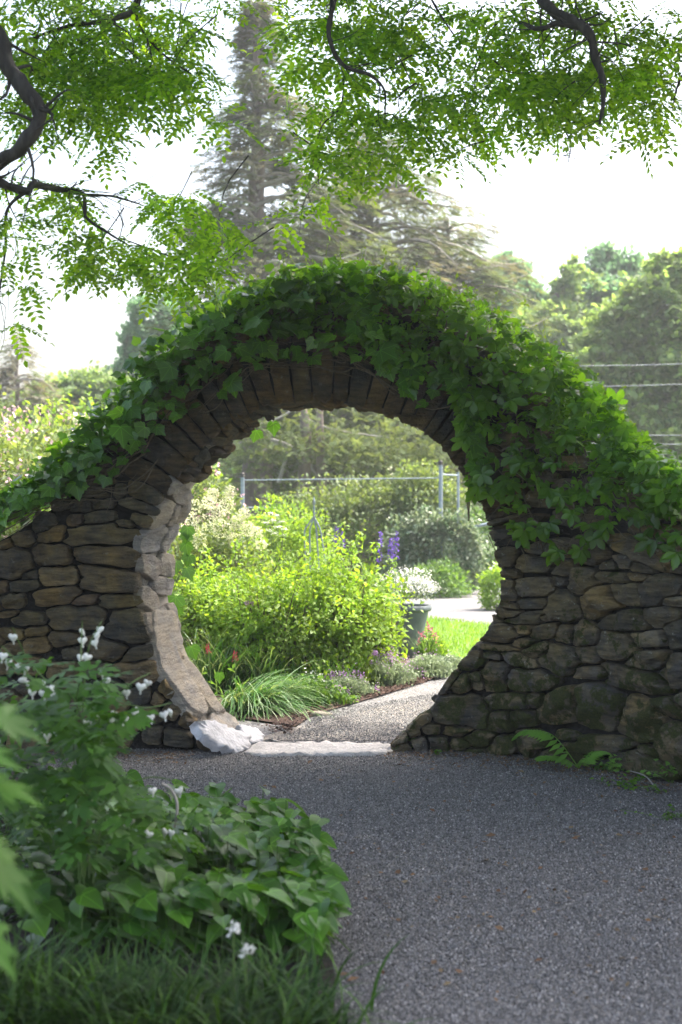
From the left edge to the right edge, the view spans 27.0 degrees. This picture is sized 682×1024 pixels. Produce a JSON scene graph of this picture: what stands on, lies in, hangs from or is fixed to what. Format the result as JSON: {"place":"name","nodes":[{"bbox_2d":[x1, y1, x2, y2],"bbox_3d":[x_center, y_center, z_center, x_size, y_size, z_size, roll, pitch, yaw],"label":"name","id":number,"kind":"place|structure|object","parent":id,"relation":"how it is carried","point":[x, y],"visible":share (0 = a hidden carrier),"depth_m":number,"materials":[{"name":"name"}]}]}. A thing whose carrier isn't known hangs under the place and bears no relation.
{"place":"outdoors","nodes":[
{"label":"outdoors","id":0,"kind":"place"},
{"bbox_2d":[0,765,334,1020],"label":"front bed","id":1,"kind":"object","parent":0,"point":[326,964],"visible":0.14,"depth_m":4.80,"materials":[{"name":"soil"}]},
{"bbox_2d":[0,704,46,1017],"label":"leaf plant","id":2,"kind":"object","parent":1,"relation":"on","point":[17,889],"visible":1,"depth_m":2.59,"materials":[{"name":"green plant"}]},
{"bbox_2d":[0,886,173,1009],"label":"grass clump","id":3,"kind":"object","parent":1,"relation":"on","point":[44,955],"visible":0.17,"depth_m":4.28,"materials":[{"name":"green plant"}]},
{"bbox_2d":[0,921,199,1023],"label":"grass clump","id":4,"kind":"object","parent":1,"relation":"on","point":[9,1014],"visible":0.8,"depth_m":3.91,"materials":[{"name":"green plant"}]},
{"bbox_2d":[0,917,207,1023],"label":"grass clump","id":5,"kind":"object","parent":1,"relation":"on","point":[92,954],"visible":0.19,"depth_m":4.18,"materials":[{"name":"green plant"}]},
{"bbox_2d":[0,621,226,943],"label":"bleeding heart","id":6,"kind":"object","parent":1,"relation":"on","point":[94,773],"visible":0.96,"depth_m":4.76,"materials":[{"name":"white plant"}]},
{"bbox_2d":[0,762,232,923],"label":"undergrowth","id":7,"kind":"object","parent":1,"relation":"on","point":[5,907],"visible":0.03,"depth_m":5.67,"materials":[{"name":"green plant"}]},
{"bbox_2d":[0,923,233,1023],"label":"grass clump","id":8,"kind":"object","parent":1,"relation":"on","point":[115,976],"visible":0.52,"depth_m":3.94,"materials":[{"name":"green plant"}]},
{"bbox_2d":[0,753,238,844],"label":"ground cover plant","id":9,"kind":"object","parent":1,"relation":"on","point":[134,774],"visible":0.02,"depth_m":6.64,"materials":[{"name":"green plant"}]},
{"bbox_2d":[0,0,273,367],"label":"locust tree","id":10,"kind":"object","parent":1,"relation":"on","point":[109,83],"visible":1,"depth_m":6.56,"materials":[{"name":"green plant"}]},
{"bbox_2d":[17,788,258,897],"bbox_3d":[-0.824,1.324,5.643,1.040,0.356,1.115,0,0,0],"label":"ground cover plant","id":11,"kind":"object","parent":1,"relation":"on","point":[234,839],"visible":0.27,"depth_m":5.34,"materials":[{"name":"green plant"}]},
{"bbox_2d":[33,947,301,1023],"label":"grass clump","id":12,"kind":"object","parent":1,"relation":"on","point":[162,997],"visible":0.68,"depth_m":3.83,"materials":[{"name":"green plant"}]},
{"bbox_2d":[17,852,320,969],"bbox_3d":[-0.593,1.354,4.862,1.097,0.295,0.638,0,0,0],"label":"ground cover plant","id":13,"kind":"object","parent":1,"relation":"on","point":[134,902],"visible":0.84,"depth_m":4.69,"materials":[{"name":"green plant"}]},
{"bbox_2d":[30,931,308,1023],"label":"grass clump","id":14,"kind":"object","parent":1,"relation":"on","point":[199,981],"visible":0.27,"depth_m":3.96,"materials":[{"name":"green plant"}]},
{"bbox_2d":[89,940,345,1023],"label":"grass clump","id":15,"kind":"object","parent":1,"relation":"on","point":[237,1004],"visible":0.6,"depth_m":3.87,"materials":[{"name":"green plant"}]},
{"bbox_2d":[226,920,240,999],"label":"white flower","id":16,"kind":"object","parent":1,"relation":"on","point":[237,927],"visible":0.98,"depth_m":3.91,"materials":[{"name":"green plant"}]},
{"bbox_2d":[239,942,255,1003],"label":"white flower","id":17,"kind":"object","parent":1,"relation":"on","point":[246,953],"visible":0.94,"depth_m":3.90,"materials":[{"name":"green plant"}]},
{"bbox_2d":[164,782,336,878],"bbox_3d":[-0.360,1.344,5.636,0.655,0.316,1.438,0,0,-13],"label":"ground cover plant","id":18,"kind":"object","parent":1,"relation":"on","point":[282,835],"visible":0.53,"depth_m":5.50,"materials":[{"name":"green plant"}]},
{"bbox_2d":[141,973,380,1023],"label":"grass clump","id":19,"kind":"object","parent":1,"relation":"on","point":[287,1020],"visible":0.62,"depth_m":3.83,"materials":[{"name":"green plant"}]},
{"bbox_2d":[161,922,409,1023],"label":"grass clump","id":20,"kind":"object","parent":1,"relation":"on","point":[266,967],"visible":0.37,"depth_m":4.21,"materials":[{"name":"green plant"}]},
{"bbox_2d":[228,854,352,972],"bbox_3d":[-0.171,1.367,4.825,0.423,0.270,0.764,0,0,0],"label":"ground cover plant","id":21,"kind":"object","parent":1,"relation":"on","point":[328,891],"visible":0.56,"depth_m":4.71,"materials":[{"name":"green plant"}]},
{"bbox_2d":[168,954,439,1023],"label":"grass clump","id":22,"kind":"object","parent":1,"relation":"in","point":[344,1008],"visible":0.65,"depth_m":3.90,"materials":[{"name":"green plant"}]},
{"bbox_2d":[191,650,365,692],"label":"grass","id":23,"kind":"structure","parent":0,"point":[296,673],"depth_m":11.74,"materials":[{"name":"green plant"}]},
{"bbox_2d":[188,639,432,724],"bbox_3d":[-2.509,1.482,14.700,6.981,0.001,10.600,0,0,0],"label":"planting bed","id":24,"kind":"object","parent":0,"point":[272,717],"visible":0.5,"depth_m":10.46,"materials":[{"name":"brown soil"}]},
{"bbox_2d":[0,384,58,537],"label":"flowering bush","id":25,"kind":"object","parent":24,"relation":"on","point":[6,415],"visible":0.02,"depth_m":18.37,"materials":[{"name":"green plant"}]},
{"bbox_2d":[0,397,186,540],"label":"flowering bush","id":26,"kind":"object","parent":24,"relation":"on","point":[7,468],"visible":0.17,"depth_m":16.63,"materials":[{"name":"green plant"}]},
{"bbox_2d":[172,462,247,591],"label":"flowering bush","id":27,"kind":"object","parent":24,"relation":"on","point":[204,486],"visible":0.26,"depth_m":17.83,"materials":[{"name":"leaf"},{"name":"cream-white petal"}]},
{"bbox_2d":[172,543,264,671],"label":"leafy bush","id":28,"kind":"object","parent":24,"relation":"on","point":[189,619],"visible":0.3,"depth_m":12.37,"materials":[{"name":"green plant"}]},
{"bbox_2d":[201,547,215,586],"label":"leafy shoot","id":29,"kind":"object","parent":28,"relation":"attached to","point":[209,558],"visible":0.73,"depth_m":12.60,"materials":[{"name":"green plant"}]},
{"bbox_2d":[228,538,242,585],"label":"leafy shoot","id":30,"kind":"object","parent":28,"relation":"attached to","point":[234,549],"visible":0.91,"depth_m":12.50,"materials":[{"name":"green plant"}]},
{"bbox_2d":[167,485,281,651],"bbox_3d":[-1.334,0.612,14.989,1.713,1.782,1.215,0,0,0],"label":"hydrangea shrub","id":31,"kind":"object","parent":24,"relation":"on","point":[220,544],"visible":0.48,"depth_m":14.75,"materials":[{"name":"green plant"}]},
{"bbox_2d":[184,625,272,695],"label":"grass clump","id":32,"kind":"object","parent":24,"relation":"on","point":[213,659],"visible":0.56,"depth_m":11.64,"materials":[{"name":"green plant"}]},
{"bbox_2d":[227,650,237,696],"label":"red flower","id":33,"kind":"object","parent":24,"relation":"on","point":[233,665],"visible":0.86,"depth_m":10.90,"materials":[{"name":"green plant"}]},
{"bbox_2d":[215,635,323,689],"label":"grass clump","id":34,"kind":"object","parent":24,"relation":"on","point":[270,669],"visible":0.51,"depth_m":11.66,"materials":[{"name":"green plant"}]},
{"bbox_2d":[189,527,358,680],"bbox_3d":[-0.576,0.825,12.107,1.493,1.388,1.290,0,0,0],"label":"leafy bush","id":35,"kind":"object","parent":24,"relation":"on","point":[261,620],"visible":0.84,"depth_m":11.89,"materials":[{"name":"green plant"}]},
{"bbox_2d":[241,543,253,593],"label":"leafy shoot","id":36,"kind":"object","parent":35,"relation":"attached to","point":[247,555],"visible":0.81,"depth_m":12.20,"materials":[{"name":"green plant"}]},
{"bbox_2d":[254,529,267,577],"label":"leafy shoot","id":37,"kind":"object","parent":35,"relation":"attached to","point":[261,544],"visible":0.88,"depth_m":12.40,"materials":[{"name":"green plant"}]},
{"bbox_2d":[274,529,287,571],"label":"leafy shoot","id":38,"kind":"object","parent":35,"relation":"attached to","point":[279,544],"visible":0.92,"depth_m":12.29,"materials":[{"name":"green plant"}]},
{"bbox_2d":[292,533,310,579],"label":"leafy shoot","id":39,"kind":"object","parent":35,"relation":"attached to","point":[302,543],"visible":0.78,"depth_m":12.40,"materials":[{"name":"green plant"}]},
{"bbox_2d":[263,512,286,581],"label":"white umbel plant","id":40,"kind":"object","parent":24,"relation":"on","point":[278,538],"visible":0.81,"depth_m":15.39,"materials":[{"name":"green plant"}]},
{"bbox_2d":[214,660,349,723],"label":"grass clump","id":41,"kind":"object","parent":24,"relation":"on","point":[254,700],"visible":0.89,"depth_m":10.48,"materials":[{"name":"green plant"}]},
{"bbox_2d":[229,492,343,596],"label":"leafy bush","id":42,"kind":"object","parent":24,"relation":"on","point":[293,534],"visible":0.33,"depth_m":17.38,"materials":[{"name":"green plant"}]},
{"bbox_2d":[304,498,325,589],"bbox_3d":[-0.265,0.460,16.000,0.312,1.277,0.040,0,0,0],"label":"plant support","id":43,"kind":"object","parent":24,"relation":"on","point":[313,518],"visible":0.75,"depth_m":15.99,"materials":[{"name":"paint"}]},
{"bbox_2d":[270,668,360,706],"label":"leafy plant","id":44,"kind":"object","parent":24,"relation":"on","point":[331,694],"visible":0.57,"depth_m":10.92,"materials":[{"name":"green plant"}]},
{"bbox_2d":[249,676,437,733],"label":"bark mulch","id":45,"kind":"object","parent":24,"relation":"on","point":[287,727],"visible":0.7,"depth_m":10.71,"materials":[{"name":"brown wood"}]},
{"bbox_2d":[271,543,423,678],"bbox_3d":[-0.008,0.889,12.235,1.456,1.255,1.457,0,0,0],"label":"leafy bush","id":46,"kind":"object","parent":24,"relation":"on","point":[351,612],"visible":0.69,"depth_m":12.08,"materials":[{"name":"green plant"}]},
{"bbox_2d":[330,521,349,569],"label":"leafy shoot","id":47,"kind":"object","parent":46,"relation":"attached to","point":[342,535],"visible":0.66,"depth_m":12.29,"materials":[{"name":"green plant"}]},
{"bbox_2d":[342,537,359,591],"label":"leafy shoot","id":48,"kind":"object","parent":46,"relation":"attached to","point":[352,549],"visible":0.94,"depth_m":12.19,"materials":[{"name":"green plant"}]},
{"bbox_2d":[350,529,367,575],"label":"leafy shoot","id":49,"kind":"object","parent":46,"relation":"attached to","point":[356,552],"visible":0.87,"depth_m":12.40,"materials":[{"name":"green plant"}]},
{"bbox_2d":[378,555,396,603],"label":"leafy shoot","id":50,"kind":"object","parent":46,"relation":"attached to","point":[391,560],"visible":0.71,"depth_m":12.60,"materials":[{"name":"green plant"}]},
{"bbox_2d":[324,663,379,694],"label":"catmint plant","id":51,"kind":"object","parent":24,"relation":"on","point":[359,685],"visible":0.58,"depth_m":11.52,"materials":[{"name":"green plant"}]},
{"bbox_2d":[341,657,389,685],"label":"leafy plant","id":52,"kind":"object","parent":24,"relation":"on","point":[366,673],"visible":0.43,"depth_m":12.13,"materials":[{"name":"green plant"}]},
{"bbox_2d":[337,555,413,671],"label":"leafy bush","id":53,"kind":"object","parent":24,"relation":"on","point":[366,567],"visible":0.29,"depth_m":12.51,"materials":[{"name":"green plant"}]},
{"bbox_2d":[359,542,380,591],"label":"leafy shoot","id":54,"kind":"object","parent":53,"relation":"attached to","point":[375,550],"visible":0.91,"depth_m":12.49,"materials":[{"name":"green plant"}]},
{"bbox_2d":[394,572,412,626],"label":"leafy shoot","id":55,"kind":"object","parent":53,"relation":"attached to","point":[403,581],"visible":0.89,"depth_m":12.40,"materials":[{"name":"green plant"}]},
{"bbox_2d":[376,531,382,579],"bbox_3d":[0.335,0.837,13.220,0.125,1.326,0.128,0,0,0],"label":"delphinium","id":56,"kind":"object","parent":24,"relation":"on","point":[380,542],"visible":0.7,"depth_m":13.20,"materials":[{"name":"purple plant"}]},
{"bbox_2d":[383,538,393,656],"bbox_3d":[0.440,0.867,13.102,0.110,1.266,0.148,0,0,-5],"label":"delphinium","id":57,"kind":"object","parent":24,"relation":"on","point":[390,549],"visible":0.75,"depth_m":13.10,"materials":[{"name":"purple plant"}]},
{"bbox_2d":[360,645,424,685],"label":"catmint plant","id":58,"kind":"object","parent":24,"relation":"on","point":[398,675],"visible":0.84,"depth_m":12.17,"materials":[{"name":"green plant"}]},
{"bbox_2d":[389,531,399,662],"bbox_3d":[0.471,0.835,13.201,0.147,1.331,0.115,0,0,33],"label":"delphinium","id":59,"kind":"object","parent":24,"relation":"on","point":[396,544],"visible":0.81,"depth_m":13.19,"materials":[{"name":"purple plant"}]},
{"bbox_2d":[382,603,431,657],"bbox_3d":[0.643,1.225,14.580,0.577,0.550,0.577,0,0,0],"label":"flower pot","id":60,"kind":"object","parent":24,"relation":"on","point":[417,619],"visible":0.42,"depth_m":14.39,"materials":[{"name":"stone"}]},
{"bbox_2d":[375,565,440,601],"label":"white flower plant","id":61,"kind":"object","parent":60,"relation":"in","point":[419,588],"visible":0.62,"depth_m":14.46,"materials":[{"name":"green plant"}]},
{"bbox_2d":[397,645,454,678],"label":"silver plant","id":62,"kind":"object","parent":24,"relation":"on","point":[431,665],"visible":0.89,"depth_m":12.74,"materials":[{"name":"green plant"}]},
{"bbox_2d":[409,621,443,656],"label":"columbine plant","id":63,"kind":"object","parent":24,"relation":"on","point":[428,646],"visible":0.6,"depth_m":13.71,"materials":[{"name":"green plant"}]},
{"bbox_2d":[438,650,461,669],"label":"silver plant","id":64,"kind":"object","parent":24,"relation":"on","point":[456,660],"visible":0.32,"depth_m":13.21,"materials":[{"name":"green plant"}]},
{"bbox_2d":[171,519,496,726],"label":"ground","id":65,"kind":"structure","parent":0,"point":[488,554],"depth_m":34.41,"materials":[{"name":"brown soil"}]},
{"bbox_2d":[0,328,77,463],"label":"conifer tree","id":66,"kind":"object","parent":65,"relation":"on","point":[7,375],"visible":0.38,"depth_m":44.02,"materials":[{"name":"green plant"}]},
{"bbox_2d":[0,359,137,438],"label":"broadleaf tree","id":67,"kind":"object","parent":65,"relation":"on","point":[75,384],"visible":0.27,"depth_m":45.68,"materials":[{"name":"green plant"}]},
{"bbox_2d":[0,385,231,547],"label":"leafy bush","id":68,"kind":"object","parent":65,"relation":"on","point":[81,403],"visible":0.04,"depth_m":21.14,"materials":[{"name":"green plant"}]},
{"bbox_2d":[102,290,193,379],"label":"broadleaf tree","id":69,"kind":"object","parent":65,"relation":"on","point":[131,328],"visible":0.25,"depth_m":48.69,"materials":[{"name":"green plant"}]},
{"bbox_2d":[24,372,489,539],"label":"distant wood","id":70,"kind":"object","parent":65,"relation":"on","point":[310,504],"depth_m":73.88,"materials":[{"name":"green plant"}]},
{"bbox_2d":[126,0,459,571],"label":"conifer tree","id":71,"kind":"object","parent":65,"relation":"on","point":[258,175],"visible":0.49,"depth_m":35.80,"materials":[{"name":"green plant"}]},
{"bbox_2d":[209,418,461,551],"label":"broadleaf tree","id":72,"kind":"object","parent":65,"relation":"on","point":[233,471],"visible":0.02,"depth_m":50.87,"materials":[{"name":"green plant"}]},
{"bbox_2d":[212,211,466,567],"bbox_3d":[-0.730,-3.254,37.972,9.202,9.588,9.568,0,0,0],"label":"conifer tree","id":73,"kind":"object","parent":65,"relation":"on","point":[339,414],"visible":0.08,"depth_m":36.34,"materials":[{"name":"green plant"}]},
{"bbox_2d":[0,299,681,782],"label":"stone wall","id":74,"kind":"structure","parent":65,"relation":"on","point":[578,661],"depth_m":8.87,"materials":[{"name":"stone"}]},
{"bbox_2d":[0,243,501,696],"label":"boston ivy","id":75,"kind":"object","parent":74,"relation":"attached to","point":[67,467],"visible":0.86,"depth_m":8.80,"materials":[{"name":"green plant"}]},
{"bbox_2d":[267,246,681,569],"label":"virginia creeper","id":76,"kind":"object","parent":74,"relation":"attached to","point":[654,477],"visible":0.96,"depth_m":8.53,"materials":[{"name":"green plant"}]},
{"bbox_2d":[215,407,467,575],"bbox_3d":[0.251,-1.525,31.117,7.150,5.990,4.079,0,0,0],"label":"conifer tree","id":77,"kind":"object","parent":65,"relation":"on","point":[324,455],"visible":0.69,"depth_m":30.79,"materials":[{"name":"green plant"}]},
{"bbox_2d":[196,114,520,565],"bbox_3d":[0.688,-4.780,39.876,12.010,12.704,11.713,0,0,0],"label":"conifer tree","id":78,"kind":"object","parent":65,"relation":"on","point":[402,194],"visible":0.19,"depth_m":39.52,"materials":[{"name":"green plant"}]},
{"bbox_2d":[261,467,460,590],"bbox_3d":[0.545,0.341,27.101,4.782,2.432,1.504,0,0,0],"label":"climbing rose","id":79,"kind":"object","parent":65,"relation":"on","point":[340,509],"visible":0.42,"depth_m":26.90,"materials":[{"name":"green plant"}]},
{"bbox_2d":[240,460,486,592],"bbox_3d":[0.434,0.273,26.300,4.573,2.453,0.652,0,0,0],"label":"metal pergola","id":80,"kind":"object","parent":65,"relation":"on","point":[440,477],"visible":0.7,"depth_m":26.08,"materials":[{"name":"paint"}]},
{"bbox_2d":[363,457,477,524],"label":"climbing rose","id":81,"kind":"object","parent":65,"relation":"on","point":[420,486],"visible":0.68,"depth_m":26.89,"materials":[{"name":"green plant"}]},
{"bbox_2d":[378,503,489,592],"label":"variegated bush","id":82,"kind":"object","parent":65,"relation":"on","point":[437,529],"visible":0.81,"depth_m":25.75,"materials":[{"name":"green plant"}]},
{"bbox_2d":[404,555,479,597],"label":"leafy bush","id":83,"kind":"object","parent":65,"relation":"on","point":[446,575],"visible":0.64,"depth_m":24.83,"materials":[{"name":"green plant"}]},
{"bbox_2d":[328,208,586,557],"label":"conifer tree","id":84,"kind":"object","parent":65,"relation":"on","point":[481,276],"visible":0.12,"depth_m":41.70,"materials":[{"name":"green plant"}]},
{"bbox_2d":[448,503,501,585],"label":"leafy bush","id":85,"kind":"object","parent":65,"relation":"on","point":[483,519],"visible":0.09,"depth_m":27.86,"materials":[{"name":"green plant"}]},
{"bbox_2d":[467,249,548,331],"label":"broadleaf tree","id":86,"kind":"object","parent":65,"relation":"on","point":[532,290],"visible":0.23,"depth_m":55.58,"materials":[{"name":"green plant"}]},
{"bbox_2d":[510,252,606,373],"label":"broadleaf tree","id":87,"kind":"object","parent":65,"relation":"on","point":[564,296],"visible":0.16,"depth_m":49.41,"materials":[{"name":"green plant"}]},
{"bbox_2d":[551,239,651,317],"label":"broadleaf tree","id":88,"kind":"object","parent":65,"relation":"on","point":[608,260],"visible":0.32,"depth_m":51.65,"materials":[{"name":"green plant"}]},
{"bbox_2d":[545,245,681,491],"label":"broadleaf tree","id":89,"kind":"object","parent":65,"relation":"on","point":[639,328],"visible":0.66,"depth_m":39.08,"materials":[{"name":"green plant"}]},
{"bbox_2d":[0,0,681,513],"label":"sky","id":90,"kind":"structure","parent":0,"point":[616,200],"materials":[{"name":"white"}]},
{"bbox_2d":[238,677,448,743],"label":"garden path","id":91,"kind":"structure","parent":0,"point":[431,686],"depth_m":11.35,"materials":[{"name":"beige concrete"}]},
{"bbox_2d":[299,711,332,716],"bbox_3d":[-0.184,1.494,10.444,0.246,0.071,0.118,0,0,0],"label":"edging stone","id":92,"kind":"object","parent":91,"relation":"on","point":[318,713],"visible":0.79,"depth_m":10.39,"materials":[{"name":"beige stone"}]},
{"bbox_2d":[255,691,438,743],"bbox_3d":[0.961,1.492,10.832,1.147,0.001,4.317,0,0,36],"label":"worn path","id":93,"kind":"structure","parent":91,"relation":"on","point":[273,735],"depth_m":9.76,"materials":[{"name":"beige gravel"}]},
{"bbox_2d":[16,748,681,1023],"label":"gravel path","id":94,"kind":"structure","parent":0,"point":[472,881],"depth_m":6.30,"materials":[{"name":"grey gravel"}]},
{"bbox_2d":[241,0,681,259],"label":"locust tree","id":95,"kind":"object","parent":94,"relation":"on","point":[642,80],"visible":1,"depth_m":7.02,"materials":[{"name":"green plant"}]},
{"bbox_2d":[512,729,611,768],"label":"fern","id":96,"kind":"object","parent":94,"relation":"on","point":[544,736],"visible":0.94,"depth_m":8.21,"materials":[{"name":"green plant"}]},
{"bbox_2d":[592,763,621,771],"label":"moss","id":97,"kind":"object","parent":94,"relation":"on","point":[603,768],"visible":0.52,"depth_m":8.24,"materials":[{"name":"green plant"}]},
{"bbox_2d":[586,754,632,775],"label":"weed","id":98,"kind":"object","parent":94,"relation":"on","point":[613,765],"visible":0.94,"depth_m":8.16,"materials":[{"name":"green plant"}]},
{"bbox_2d":[590,774,666,793],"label":"weed","id":99,"kind":"object","parent":94,"relation":"on","point":[632,782],"visible":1,"depth_m":7.71,"materials":[{"name":"green plant"}]},
{"bbox_2d":[621,804,681,819],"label":"weed","id":100,"kind":"object","parent":94,"relation":"on","point":[668,813],"visible":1,"depth_m":6.98,"materials":[{"name":"green plant"}]},
{"bbox_2d":[640,759,681,783],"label":"weed","id":101,"kind":"object","parent":94,"relation":"on","point":[672,770],"visible":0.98,"depth_m":7.85,"materials":[{"name":"green plant"}]},
{"bbox_2d":[400,590,500,623],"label":"cross path","id":102,"kind":"structure","parent":0,"point":[467,607],"depth_m":21.96,"materials":[{"name":"grey concrete"}]},
{"bbox_2d":[475,561,504,610],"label":"flowering bush","id":103,"kind":"object","parent":102,"relation":"on","point":[492,581],"visible":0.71,"depth_m":21.55,"materials":[{"name":"green plant"}]},
{"bbox_2d":[423,615,490,672],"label":"lawn","id":104,"kind":"structure","parent":0,"point":[467,646],"depth_m":17.49,"materials":[{"name":"green plant"}]},
{"bbox_2d":[420,634,452,656],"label":"leafy plant","id":105,"kind":"object","parent":104,"relation":"on","point":[444,650],"visible":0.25,"depth_m":14.09,"materials":[{"name":"green plant"}]},
{"bbox_2d":[533,364,673,366],"bbox_3d":[5.924,-2.923,27.999,5.573,0.133,0.013,0,0,0],"label":"cable","id":106,"kind":"object","parent":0,"point":[626,365],"visible":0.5,"depth_m":28.00,"materials":[{"name":"grey metal"}]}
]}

